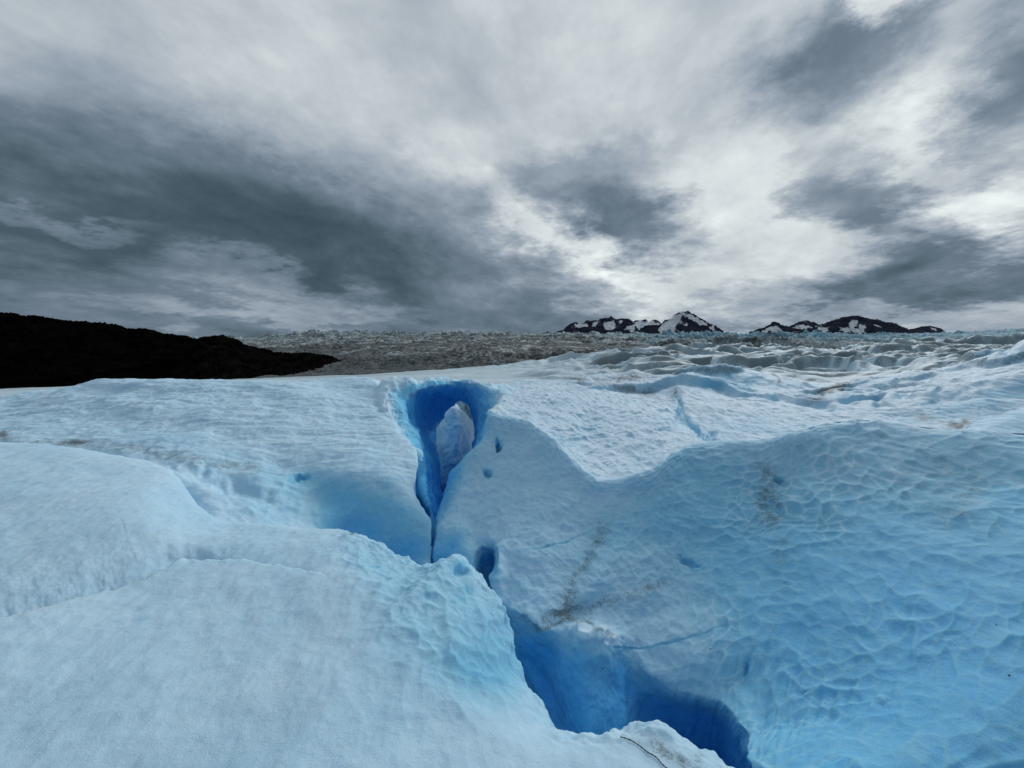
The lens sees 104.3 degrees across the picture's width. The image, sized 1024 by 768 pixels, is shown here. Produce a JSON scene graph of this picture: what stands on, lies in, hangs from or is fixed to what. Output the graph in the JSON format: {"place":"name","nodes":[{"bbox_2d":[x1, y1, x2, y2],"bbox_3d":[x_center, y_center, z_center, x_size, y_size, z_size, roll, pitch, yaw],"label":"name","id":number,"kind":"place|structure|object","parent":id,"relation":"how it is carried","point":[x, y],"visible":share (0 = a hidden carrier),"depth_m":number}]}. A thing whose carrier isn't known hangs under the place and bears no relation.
{"place":"outdoors","nodes":[
{"label":"outdoors","id":0,"kind":"place"},
{"bbox_2d":[0,312,197,388],"bbox_3d":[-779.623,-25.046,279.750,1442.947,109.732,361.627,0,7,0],"label":"hill","id":1,"kind":"structure","parent":0,"point":[39,351],"depth_m":230.83},
{"bbox_2d":[0,376,431,564],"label":"glacier","id":2,"kind":"object","parent":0,"point":[336,453],"visible":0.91,"depth_m":6.34},
{"bbox_2d":[169,334,340,379],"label":"hill","id":3,"kind":"structure","parent":0,"point":[222,356],"depth_m":152.68},
{"bbox_2d":[0,442,733,767],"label":"glacier","id":4,"kind":"object","parent":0,"point":[153,615],"visible":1,"depth_m":2.04},
{"bbox_2d":[620,736,666,767],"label":"cord","id":5,"kind":"object","parent":4,"relation":"on","point":[644,750],"visible":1,"depth_m":1.69},
{"bbox_2d":[375,376,517,545],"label":"crevasse","id":6,"kind":"structure","parent":0,"point":[416,409],"depth_m":9.06},
{"bbox_2d":[436,404,473,492],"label":"glacier","id":7,"kind":"object","parent":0,"point":[455,435],"visible":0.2,"depth_m":12.16},
{"bbox_2d":[440,401,472,422],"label":"glacier","id":8,"kind":"object","parent":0,"point":[464,408],"visible":0.02,"depth_m":14.07},
{"bbox_2d":[0,332,1023,395],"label":"glacier","id":9,"kind":"object","parent":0,"point":[849,363],"visible":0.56,"depth_m":40.12},
{"bbox_2d":[557,316,638,333],"bbox_3d":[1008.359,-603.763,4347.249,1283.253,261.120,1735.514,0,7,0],"label":"mountain","id":10,"kind":"structure","parent":0,"point":[611,324],"depth_m":3913.78},
{"bbox_2d":[192,328,1023,377],"bbox_3d":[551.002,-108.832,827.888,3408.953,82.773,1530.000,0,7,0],"label":"serac field","id":11,"kind":"structure","parent":0,"point":[356,352],"depth_m":475.63},
{"bbox_2d":[633,319,660,329],"bbox_3d":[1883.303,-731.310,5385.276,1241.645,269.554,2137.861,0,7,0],"label":"mountain","id":12,"kind":"structure","parent":0,"point":[638,324],"depth_m":5010.71},
{"bbox_2d":[638,311,724,333],"bbox_3d":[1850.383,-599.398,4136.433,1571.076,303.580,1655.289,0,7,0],"label":"mountain","id":13,"kind":"structure","parent":0,"point":[685,322],"depth_m":3739.14},
{"bbox_2d":[431,410,1023,767],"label":"glacier","id":14,"kind":"object","parent":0,"point":[848,594],"visible":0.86,"depth_m":3.76},
{"bbox_2d":[485,340,1023,478],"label":"glacier","id":15,"kind":"object","parent":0,"point":[604,426],"visible":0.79,"depth_m":9.32},
{"bbox_2d":[749,316,914,333],"bbox_3d":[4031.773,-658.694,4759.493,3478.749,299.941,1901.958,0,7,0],"label":"mountain","id":16,"kind":"structure","parent":0,"point":[854,325],"depth_m":4256.37},
{"bbox_2d":[908,326,945,332],"bbox_3d":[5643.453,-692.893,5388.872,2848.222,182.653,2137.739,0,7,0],"label":"mountain","id":17,"kind":"structure","parent":0,"point":[928,329],"depth_m":4835.51},
{"bbox_2d":[965,409,1023,432],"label":"glacier","id":18,"kind":"object","parent":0,"point":[1011,421],"visible":0.7,"depth_m":6.52}
]}

